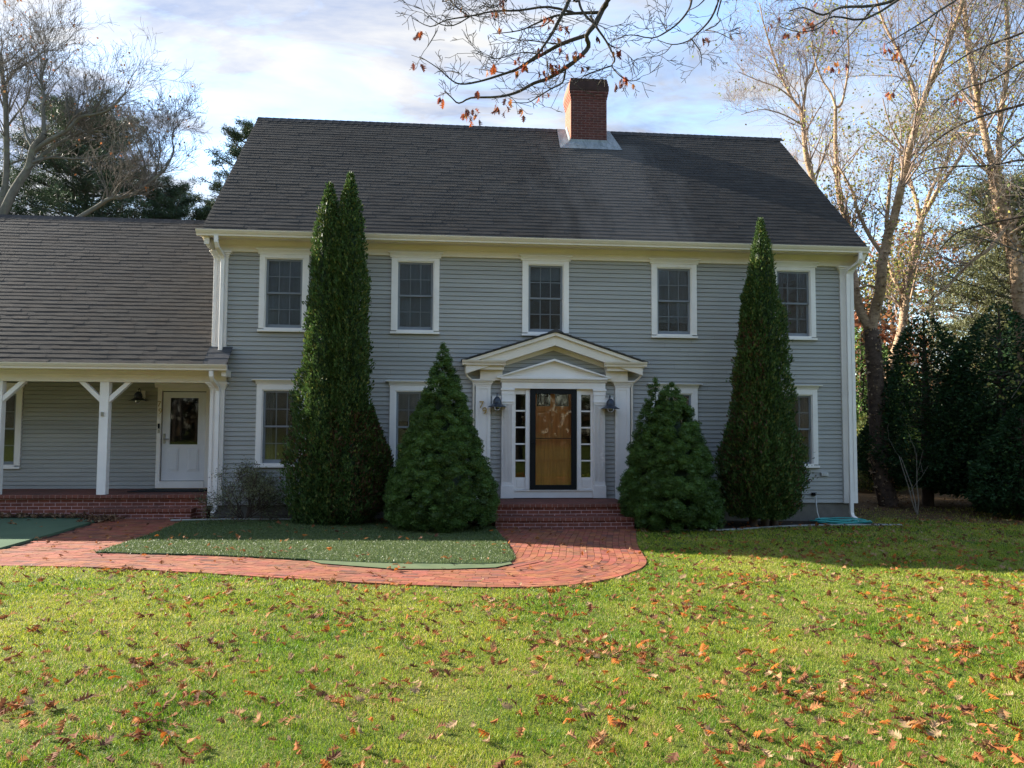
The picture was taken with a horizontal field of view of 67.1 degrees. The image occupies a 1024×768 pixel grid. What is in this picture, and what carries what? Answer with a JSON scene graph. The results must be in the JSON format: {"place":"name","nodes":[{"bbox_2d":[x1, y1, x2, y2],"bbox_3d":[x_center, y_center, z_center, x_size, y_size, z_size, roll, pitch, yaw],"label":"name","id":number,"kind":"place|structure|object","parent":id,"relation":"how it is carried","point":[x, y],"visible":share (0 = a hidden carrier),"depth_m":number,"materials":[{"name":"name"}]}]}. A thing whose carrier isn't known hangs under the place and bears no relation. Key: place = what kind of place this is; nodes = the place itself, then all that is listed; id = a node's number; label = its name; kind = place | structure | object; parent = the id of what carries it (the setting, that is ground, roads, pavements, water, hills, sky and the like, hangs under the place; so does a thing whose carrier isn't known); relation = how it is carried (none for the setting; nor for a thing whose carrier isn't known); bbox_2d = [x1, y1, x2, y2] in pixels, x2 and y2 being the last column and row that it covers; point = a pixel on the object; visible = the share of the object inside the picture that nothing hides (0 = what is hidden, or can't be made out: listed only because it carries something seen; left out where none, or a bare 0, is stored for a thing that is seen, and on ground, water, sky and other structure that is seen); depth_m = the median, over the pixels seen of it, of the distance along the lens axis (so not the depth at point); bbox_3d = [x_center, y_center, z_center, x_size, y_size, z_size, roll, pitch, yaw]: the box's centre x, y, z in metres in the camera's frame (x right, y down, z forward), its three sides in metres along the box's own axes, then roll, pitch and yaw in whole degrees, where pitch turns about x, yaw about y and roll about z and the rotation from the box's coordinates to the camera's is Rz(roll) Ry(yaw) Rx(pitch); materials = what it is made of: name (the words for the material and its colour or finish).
{"place":"outdoors","nodes":[
{"label":"outdoors","id":0,"kind":"place"},
{"bbox_2d":[9,515,112,519],"bbox_3d":[-12.555,2.533,14.560,9.650,0.018,0.900,1,-3,-5],"label":"leaf bed","id":1,"kind":"object","parent":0,"point":[54,516],"visible":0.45,"depth_m":14.95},
{"bbox_2d":[307,559,511,568],"bbox_3d":[-1.438,2.395,10.424,2.850,0.044,1.340,1,-3,-5],"label":"turf underlay","id":2,"kind":"object","parent":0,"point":[416,565],"visible":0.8,"depth_m":10.07,"materials":[{"name":"beige carpet"}]},
{"bbox_2d":[0,484,1023,767],"bbox_3d":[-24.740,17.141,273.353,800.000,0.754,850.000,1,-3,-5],"label":"lawn","id":3,"kind":"structure","parent":0,"point":[934,512],"depth_m":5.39,"materials":[{"name":"plant"}]},
{"bbox_2d":[0,157,33,214],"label":"pine tree","id":4,"kind":"object","parent":3,"relation":"on","point":[16,213],"visible":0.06,"depth_m":37.45,"materials":[{"name":"green plant"}]},
{"bbox_2d":[27,736,42,749],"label":"fallen leaf","id":5,"kind":"object","parent":3,"relation":"on","point":[35,744],"visible":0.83,"depth_m":4.00,"materials":[{"name":"brown plant"}]},
{"bbox_2d":[0,0,92,205],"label":"bare oak","id":6,"kind":"object","parent":3,"relation":"on","point":[6,124],"visible":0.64,"depth_m":36.79,"materials":[{"name":"grey plant"}]},
{"bbox_2d":[0,518,94,548],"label":"putting green","id":7,"kind":"object","parent":3,"relation":"on","point":[23,530],"visible":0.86,"depth_m":13.43,"materials":[{"name":"carpet"}]},
{"bbox_2d":[44,750,58,762],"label":"fallen leaf","id":8,"kind":"object","parent":3,"relation":"on","point":[54,755],"visible":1,"depth_m":3.83,"materials":[{"name":"brown plant"}]},
{"bbox_2d":[55,737,74,745],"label":"fallen leaf","id":9,"kind":"object","parent":3,"relation":"on","point":[66,740],"visible":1,"depth_m":3.99,"materials":[{"name":"brown plant"}]},
{"bbox_2d":[0,82,195,219],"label":"pine tree","id":10,"kind":"object","parent":3,"relation":"on","point":[56,191],"visible":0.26,"depth_m":39.68,"materials":[{"name":"green plant"}]},
{"bbox_2d":[0,0,197,214],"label":"bare oak","id":11,"kind":"object","parent":3,"relation":"on","point":[40,142],"visible":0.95,"depth_m":35.05,"materials":[{"name":"grey plant"}]},
{"bbox_2d":[96,732,115,745],"bbox_3d":[-2.123,1.864,4.032,0.078,0.027,0.116,9,13,20],"label":"fallen leaf","id":12,"kind":"object","parent":3,"relation":"on","point":[108,740],"visible":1,"depth_m":4.05,"materials":[{"name":"brown plant"}]},
{"bbox_2d":[134,722,144,742],"bbox_3d":[-1.992,1.873,4.132,0.070,0.124,0.037,10,-54,-46],"label":"fallen leaf","id":13,"kind":"object","parent":3,"relation":"on","point":[139,731],"visible":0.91,"depth_m":4.15,"materials":[{"name":"brown plant"}]},
{"bbox_2d":[72,73,212,216],"bbox_3d":[-15.696,-9.979,32.360,5.746,7.186,4.814,1,-3,-5],"label":"bare oak","id":14,"kind":"object","parent":3,"relation":"on","point":[137,160],"visible":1,"depth_m":32.02,"materials":[{"name":"grey plant"}]},
{"bbox_2d":[121,167,207,219],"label":"pine tree","id":15,"kind":"object","parent":3,"relation":"on","point":[177,200],"visible":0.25,"depth_m":40.07,"materials":[{"name":"green plant"}]},
{"bbox_2d":[178,757,195,767],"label":"fallen leaf","id":16,"kind":"object","parent":3,"relation":"on","point":[186,760],"visible":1,"depth_m":3.75,"materials":[{"name":"brown plant"}]},
{"bbox_2d":[186,195,212,219],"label":"pine tree","id":17,"kind":"object","parent":3,"relation":"on","point":[202,212],"visible":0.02,"depth_m":38.61,"materials":[{"name":"green plant"}]},
{"bbox_2d":[186,116,256,206],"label":"pine tree","id":18,"kind":"object","parent":3,"relation":"on","point":[235,148],"visible":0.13,"depth_m":33.03,"materials":[{"name":"green plant"}]},
{"bbox_2d":[94,519,514,563],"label":"artificial turf","id":19,"kind":"structure","parent":3,"relation":"on","point":[231,555],"depth_m":11.65,"materials":[{"name":"plastic"}]},
{"bbox_2d":[0,518,646,588],"bbox_3d":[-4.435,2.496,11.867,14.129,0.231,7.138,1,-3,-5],"label":"brick walkway","id":20,"kind":"structure","parent":3,"relation":"on","point":[562,566],"depth_m":10.27,"materials":[{"name":"red brick"}]},
{"bbox_2d":[319,758,331,767],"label":"fallen leaf","id":21,"kind":"object","parent":3,"relation":"on","point":[326,764],"visible":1,"depth_m":3.75,"materials":[{"name":"orange plant"}]},
{"bbox_2d":[326,746,341,761],"bbox_3d":[-0.902,1.864,3.873,0.070,0.039,0.123,17,18,35],"label":"fallen leaf","id":22,"kind":"object","parent":3,"relation":"on","point":[334,755],"visible":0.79,"depth_m":3.89,"materials":[{"name":"brown plant"}]},
{"bbox_2d":[0,78,869,529],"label":"house","id":23,"kind":"structure","parent":3,"relation":"on","point":[570,292],"depth_m":16.66,"materials":[{"name":"wood"}]},
{"bbox_2d":[3,383,27,468],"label":"window","id":24,"kind":"structure","parent":23,"relation":"in","point":[18,412],"depth_m":16.84,"materials":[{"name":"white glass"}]},
{"bbox_2d":[127,488,207,491],"bbox_3d":[-7.268,2.267,16.487,1.519,0.017,0.850,1,-3,-5],"label":"doormat","id":25,"kind":"object","parent":23,"relation":"on","point":[173,490],"visible":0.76,"depth_m":16.31,"materials":[{"name":"black rubber"}]},
{"bbox_2d":[161,392,205,480],"bbox_3d":[-7.316,1.162,17.198,0.930,1.970,0.182,1,-3,-5],"label":"side door","id":26,"kind":"structure","parent":23,"relation":"in","point":[183,459],"depth_m":17.21,"materials":[{"name":"white wood"}]},
{"bbox_2d":[251,379,306,467],"bbox_3d":[-4.728,0.806,15.822,1.180,1.800,0.254,1,-3,-5],"label":"window","id":27,"kind":"structure","parent":23,"relation":"in","point":[267,389],"depth_m":15.80,"materials":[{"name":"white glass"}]},
{"bbox_2d":[256,248,310,331],"bbox_3d":[-4.715,-1.931,15.981,1.150,1.724,0.233,1,-3,-5],"label":"window","id":28,"kind":"structure","parent":23,"relation":"in","point":[283,272],"depth_m":16.01,"materials":[{"name":"white glass"}]},
{"bbox_2d":[385,380,438,466],"bbox_3d":[-2.044,0.833,16.059,1.180,1.800,0.246,1,-3,-5],"label":"window","id":29,"kind":"structure","parent":23,"relation":"in","point":[404,395],"depth_m":16.04,"materials":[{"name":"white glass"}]},
{"bbox_2d":[388,251,442,333],"bbox_3d":[-2.031,-1.904,16.222,1.150,1.724,0.233,1,-3,-5],"label":"window","id":30,"kind":"structure","parent":23,"relation":"in","point":[415,275],"depth_m":16.25,"materials":[{"name":"white glass"}]},
{"bbox_2d":[519,254,572,335],"bbox_3d":[0.713,-1.875,16.469,1.150,1.724,0.233,1,-3,-5],"label":"window","id":31,"kind":"structure","parent":23,"relation":"in","point":[540,268],"depth_m":16.46,"materials":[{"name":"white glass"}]},
{"bbox_2d":[648,258,700,338],"bbox_3d":[3.502,-1.847,16.719,1.150,1.724,0.233,1,-3,-5],"label":"window","id":32,"kind":"structure","parent":23,"relation":"in","point":[673,280],"depth_m":16.74,"materials":[{"name":"white glass"}]},
{"bbox_2d":[648,383,702,422],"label":"window","id":33,"kind":"structure","parent":23,"relation":"in","point":[690,391],"depth_m":16.58,"materials":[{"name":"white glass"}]},
{"bbox_2d":[774,261,819,339],"bbox_3d":[6.171,-1.819,16.963,1.150,1.724,0.241,1,-3,-5],"label":"window","id":34,"kind":"structure","parent":23,"relation":"in","point":[804,271],"depth_m":16.98,"materials":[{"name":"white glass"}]},
{"bbox_2d":[783,385,822,467],"bbox_3d":[6.157,0.918,16.800,1.180,1.800,0.254,1,-3,-5],"label":"window","id":35,"kind":"structure","parent":23,"relation":"in","point":[808,405],"depth_m":16.82,"materials":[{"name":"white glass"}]},
{"bbox_2d":[382,342,499,532],"bbox_3d":[-1.304,1.044,14.539,2.228,3.723,2.242,1,-3,-5],"label":"dwarf spruce","id":36,"kind":"object","parent":3,"relation":"on","point":[432,484],"visible":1,"depth_m":13.94,"materials":[{"name":"green plant"}]},
{"bbox_2d":[477,728,491,737],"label":"fallen leaf","id":37,"kind":"object","parent":3,"relation":"on","point":[483,732],"visible":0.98,"depth_m":4.20,"materials":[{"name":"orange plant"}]},
{"bbox_2d":[492,758,508,767],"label":"fallen leaf","id":38,"kind":"object","parent":3,"relation":"on","point":[501,764],"visible":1,"depth_m":3.79,"materials":[{"name":"brown plant"}]},
{"bbox_2d":[0,497,1023,767],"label":"leaf litter","id":39,"kind":"object","parent":3,"relation":"on","point":[746,671],"visible":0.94,"depth_m":6.41,"materials":[{"name":"brown plant"}]},
{"bbox_2d":[509,749,525,757],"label":"fallen leaf","id":40,"kind":"object","parent":3,"relation":"on","point":[515,754],"visible":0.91,"depth_m":3.91,"materials":[{"name":"brown plant"}]},
{"bbox_2d":[515,725,524,739],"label":"fallen leaf","id":41,"kind":"object","parent":3,"relation":"on","point":[521,729],"visible":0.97,"depth_m":4.26,"materials":[{"name":"brown plant"}]},
{"bbox_2d":[588,736,608,749],"bbox_3d":[0.454,1.900,4.084,0.121,0.045,0.087,-17,34,-4],"label":"fallen leaf","id":42,"kind":"object","parent":3,"relation":"on","point":[592,743],"visible":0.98,"depth_m":4.08,"materials":[{"name":"brown plant"}]},
{"bbox_2d":[594,728,606,744],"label":"fallen leaf","id":43,"kind":"object","parent":3,"relation":"on","point":[602,733],"visible":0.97,"depth_m":4.17,"materials":[{"name":"brown plant"}]},
{"bbox_2d":[611,721,627,731],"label":"fallen leaf","id":44,"kind":"object","parent":3,"relation":"on","point":[622,724],"visible":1,"depth_m":4.34,"materials":[{"name":"brown plant"}]},
{"bbox_2d":[663,746,678,764],"bbox_3d":[0.818,1.896,3.931,0.085,0.030,0.126,-3,18,46],"label":"fallen leaf","id":45,"kind":"object","parent":3,"relation":"on","point":[673,757],"visible":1,"depth_m":3.93,"materials":[{"name":"brown plant"}]},
{"bbox_2d":[395,0,1014,126],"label":"oak tree","id":46,"kind":"object","parent":3,"relation":"on","point":[559,43],"visible":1,"depth_m":10.47,"materials":[{"name":"brown plant"}]},
{"bbox_2d":[704,724,714,736],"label":"fallen leaf","id":47,"kind":"object","parent":3,"relation":"on","point":[707,727],"visible":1,"depth_m":4.29,"materials":[{"name":"brown plant"}]},
{"bbox_2d":[712,755,726,767],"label":"fallen leaf","id":48,"kind":"object","parent":3,"relation":"on","point":[718,761],"visible":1,"depth_m":3.83,"materials":[{"name":"brown plant"}]},
{"bbox_2d":[634,520,821,530],"bbox_3d":[4.972,2.894,15.848,5.400,0.058,2.050,1,-3,-5],"label":"mulch bed","id":49,"kind":"object","parent":3,"relation":"on","point":[736,524],"visible":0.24,"depth_m":16.05,"materials":[{"name":"brown soil"}]},
{"bbox_2d":[617,376,726,533],"bbox_3d":[3.103,1.426,15.231,2.151,3.184,2.125,1,-3,-5],"label":"dwarf spruce","id":50,"kind":"object","parent":49,"relation":"on","point":[666,480],"visible":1,"depth_m":14.72,"materials":[{"name":"green plant"}]},
{"bbox_2d":[712,217,815,526],"bbox_3d":[5.095,-0.276,15.756,1.760,6.405,1.908,-2,-4,40],"label":"arborvitae","id":51,"kind":"object","parent":49,"relation":"on","point":[759,458],"visible":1,"depth_m":15.42,"materials":[{"name":"green plant"}]},
{"bbox_2d":[809,517,872,523],"bbox_3d":[6.905,2.889,16.269,1.337,0.123,0.443,1,-3,-5],"label":"garden hose","id":52,"kind":"object","parent":49,"relation":"on","point":[835,520],"visible":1,"depth_m":16.16,"materials":[{"name":"teal plastic"}]},
{"bbox_2d":[739,739,750,750],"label":"fallen leaf","id":53,"kind":"object","parent":3,"relation":"on","point":[745,744],"visible":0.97,"depth_m":4.08,"materials":[{"name":"brown plant"}]},
{"bbox_2d":[752,756,766,767],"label":"fallen leaf","id":54,"kind":"object","parent":3,"relation":"on","point":[761,762],"visible":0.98,"depth_m":3.88,"materials":[{"name":"orange plant"}]},
{"bbox_2d":[761,746,772,757],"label":"fallen leaf","id":55,"kind":"object","parent":3,"relation":"on","point":[766,753],"visible":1,"depth_m":4.01,"materials":[{"name":"beige plant"}]},
{"bbox_2d":[663,524,901,530],"bbox_3d":[5.415,2.877,15.494,5.651,0.103,0.402,1,-3,-17],"label":"garden edging","id":56,"kind":"object","parent":3,"relation":"on","point":[783,526],"visible":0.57,"depth_m":15.63,"materials":[{"name":"stone"}]},
{"bbox_2d":[781,715,793,728],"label":"fallen leaf","id":57,"kind":"object","parent":3,"relation":"on","point":[787,721],"visible":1,"depth_m":4.45,"materials":[{"name":"brown plant"}]},
{"bbox_2d":[691,0,888,185],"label":"river birch","id":58,"kind":"object","parent":3,"relation":"on","point":[807,157],"visible":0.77,"depth_m":28.42,"materials":[{"name":"brown plant"}]},
{"bbox_2d":[794,755,809,765],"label":"fallen leaf","id":59,"kind":"object","parent":3,"relation":"on","point":[803,761],"visible":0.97,"depth_m":3.89,"materials":[{"name":"brown plant"}]},
{"bbox_2d":[799,739,815,753],"bbox_3d":[1.552,1.913,4.070,0.056,0.046,0.093,-37,24,-31],"label":"fallen leaf","id":60,"kind":"object","parent":3,"relation":"on","point":[805,746],"visible":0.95,"depth_m":4.07,"materials":[{"name":"brown plant"}]},
{"bbox_2d":[830,751,843,767],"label":"fallen leaf","id":61,"kind":"object","parent":3,"relation":"on","point":[839,757],"visible":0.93,"depth_m":3.93,"materials":[{"name":"orange plant"}]},
{"bbox_2d":[866,727,880,734],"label":"fallen leaf","id":62,"kind":"object","parent":3,"relation":"on","point":[870,730],"visible":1,"depth_m":4.31,"materials":[{"name":"orange plant"}]},
{"bbox_2d":[867,756,886,767],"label":"fallen leaf","id":63,"kind":"object","parent":3,"relation":"on","point":[875,763],"visible":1,"depth_m":3.88,"materials":[{"name":"orange plant"}]},
{"bbox_2d":[856,413,916,492],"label":"evergreen tree","id":64,"kind":"object","parent":3,"relation":"on","point":[865,481],"visible":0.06,"depth_m":24.82,"materials":[{"name":"green plant"}]},
{"bbox_2d":[854,326,920,482],"bbox_3d":[13.100,0.760,28.813,5.018,6.108,4.805,1,-3,-5],"label":"evergreen tree","id":65,"kind":"object","parent":3,"relation":"on","point":[860,390],"visible":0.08,"depth_m":28.09,"materials":[{"name":"green plant"}]},
{"bbox_2d":[854,297,920,397],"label":"background tree","id":66,"kind":"object","parent":3,"relation":"on","point":[886,335],"visible":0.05,"depth_m":33.86,"materials":[{"name":"green plant"}]},
{"bbox_2d":[887,738,896,750],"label":"fallen leaf","id":67,"kind":"object","parent":3,"relation":"on","point":[892,743],"visible":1,"depth_m":4.13,"materials":[{"name":"orange plant"}]},
{"bbox_2d":[766,0,1019,506],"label":"river birch","id":68,"kind":"object","parent":3,"relation":"on","point":[884,487],"visible":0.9,"depth_m":20.40,"materials":[{"name":"brown plant"}]},
{"bbox_2d":[887,729,903,738],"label":"fallen leaf","id":69,"kind":"object","parent":3,"relation":"on","point":[898,735],"visible":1,"depth_m":4.30,"materials":[{"name":"beige plant"}]},
{"bbox_2d":[854,219,940,366],"bbox_3d":[17.785,-1.909,37.927,6.577,12.541,6.472,1,-3,-5],"label":"background tree","id":70,"kind":"object","parent":3,"relation":"on","point":[884,310],"visible":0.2,"depth_m":37.62,"materials":[{"name":"green plant"}]},
{"bbox_2d":[856,356,942,470],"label":"evergreen tree","id":71,"kind":"object","parent":3,"relation":"on","point":[909,387],"visible":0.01,"depth_m":29.93,"materials":[{"name":"green plant"}]},
{"bbox_2d":[850,217,950,383],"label":"background tree","id":72,"kind":"object","parent":3,"relation":"on","point":[871,256],"visible":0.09,"depth_m":46.08,"materials":[{"name":"green plant"}]},
{"bbox_2d":[898,716,912,727],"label":"fallen leaf","id":73,"kind":"object","parent":3,"relation":"on","point":[902,721],"visible":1,"depth_m":4.47,"materials":[{"name":"beige plant"}]},
{"bbox_2d":[896,716,915,721],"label":"fallen leaf","id":74,"kind":"object","parent":3,"relation":"on","point":[907,718],"visible":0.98,"depth_m":4.50,"materials":[{"name":"brown plant"}]},
{"bbox_2d":[887,423,925,513],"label":"sapling","id":75,"kind":"object","parent":3,"relation":"on","point":[916,509],"visible":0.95,"depth_m":18.42,"materials":[{"name":"brown plant"}]},
{"bbox_2d":[870,213,982,385],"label":"background tree","id":76,"kind":"object","parent":3,"relation":"on","point":[955,258],"visible":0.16,"depth_m":40.23,"materials":[{"name":"green plant"}]},
{"bbox_2d":[857,311,1000,505],"bbox_3d":[11.141,0.673,20.679,3.853,5.332,3.711,1,-3,-5],"label":"evergreen tree","id":77,"kind":"object","parent":3,"relation":"on","point":[927,396],"visible":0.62,"depth_m":20.00,"materials":[{"name":"green plant"}]},
{"bbox_2d":[842,21,1023,377],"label":"river birch","id":78,"kind":"object","parent":3,"relation":"on","point":[903,304],"visible":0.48,"depth_m":25.44,"materials":[{"name":"brown plant"}]},
{"bbox_2d":[926,727,941,737],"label":"fallen leaf","id":79,"kind":"object","parent":3,"relation":"on","point":[937,733],"visible":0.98,"depth_m":4.33,"materials":[{"name":"beige plant"}]},
{"bbox_2d":[866,0,1023,396],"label":"river birch","id":80,"kind":"object","parent":3,"relation":"on","point":[1016,279],"visible":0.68,"depth_m":19.93,"materials":[{"name":"brown plant"}]},
{"bbox_2d":[869,0,1023,302],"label":"spreading tree","id":81,"kind":"object","parent":3,"relation":"on","point":[1013,144],"visible":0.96,"depth_m":17.02,"materials":[{"name":"brown plant"}]},
{"bbox_2d":[884,162,1023,402],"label":"hemlock","id":82,"kind":"object","parent":3,"relation":"on","point":[985,281],"visible":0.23,"depth_m":26.81,"materials":[{"name":"green plant"}]},
{"bbox_2d":[913,303,1023,508],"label":"evergreen tree","id":83,"kind":"object","parent":3,"relation":"on","point":[1000,405],"visible":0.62,"depth_m":19.43,"materials":[{"name":"green plant"}]},
{"bbox_2d":[942,240,1012,335],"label":"background tree","id":84,"kind":"object","parent":3,"relation":"on","point":[975,279],"visible":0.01,"depth_m":34.14,"materials":[{"name":"green plant"}]},
{"bbox_2d":[973,749,984,762],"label":"fallen leaf","id":85,"kind":"object","parent":3,"relation":"on","point":[980,758],"visible":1,"depth_m":3.96,"materials":[{"name":"orange plant"}]},
{"bbox_2d":[979,736,994,750],"bbox_3d":[2.558,1.938,4.161,0.124,0.041,0.062,-18,39,-25],"label":"fallen leaf","id":86,"kind":"object","parent":3,"relation":"on","point":[985,741],"visible":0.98,"depth_m":4.17,"materials":[{"name":"brown plant"}]},
{"bbox_2d":[962,404,1023,516],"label":"evergreen tree","id":87,"kind":"object","parent":3,"relation":"on","point":[984,489],"visible":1,"depth_m":17.75,"materials":[{"name":"green plant"}]},
{"bbox_2d":[975,319,1017,430],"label":"evergreen tree","id":88,"kind":"object","parent":3,"relation":"on","point":[1009,339],"visible":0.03,"depth_m":21.80,"materials":[{"name":"green plant"}]},
{"bbox_2d":[987,742,1009,750],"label":"fallen leaf","id":89,"kind":"object","parent":3,"relation":"on","point":[1000,745],"visible":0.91,"depth_m":4.14,"materials":[{"name":"brown plant"}]},
{"bbox_2d":[991,745,1012,752],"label":"fallen leaf","id":90,"kind":"object","parent":3,"relation":"on","point":[1004,749],"visible":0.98,"depth_m":4.07,"materials":[{"name":"orange plant"}]},
{"bbox_2d":[1000,377,1023,494],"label":"evergreen tree","id":91,"kind":"object","parent":3,"relation":"on","point":[1020,398],"visible":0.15,"depth_m":18.56,"materials":[{"name":"green plant"}]},
{"bbox_2d":[957,320,1023,406],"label":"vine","id":92,"kind":"object","parent":91,"relation":"attached to","point":[1016,366],"visible":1,"depth_m":17.78,"materials":[{"name":"green plant"}]},
{"bbox_2d":[1010,751,1023,763],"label":"fallen leaf","id":93,"kind":"object","parent":3,"relation":"on","point":[1016,759],"visible":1,"depth_m":3.95,"materials":[{"name":"orange plant"}]},
{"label":"mulch bed","id":94,"kind":"structure","parent":3,"relation":"on","visible":0},
{"bbox_2d":[171,518,295,520],"bbox_3d":[-5.127,2.648,15.069,2.867,0.070,0.153,1,-3,-11],"label":"garden edging","id":95,"kind":"object","parent":94,"relation":"on","point":[230,519],"visible":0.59,"depth_m":15.04,"materials":[{"name":"stone"}]},
{"bbox_2d":[191,455,294,523],"bbox_3d":[-5.247,2.206,15.188,2.198,1.598,2.042,1,-3,-5],"label":"bare shrub","id":96,"kind":"object","parent":94,"relation":"on","point":[251,483],"visible":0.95,"depth_m":15.02,"materials":[{"name":"brown plant"}]},
{"bbox_2d":[276,170,395,525],"bbox_3d":[-3.409,-0.715,15.051,2.064,7.012,1.792,-1,-4,24],"label":"arborvitae","id":97,"kind":"object","parent":94,"relation":"on","point":[345,462],"visible":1,"depth_m":14.73,"materials":[{"name":"green plant"}]},
{"bbox_2d":[0,0,1023,374],"label":"sky","id":98,"kind":"structure","parent":0,"point":[350,60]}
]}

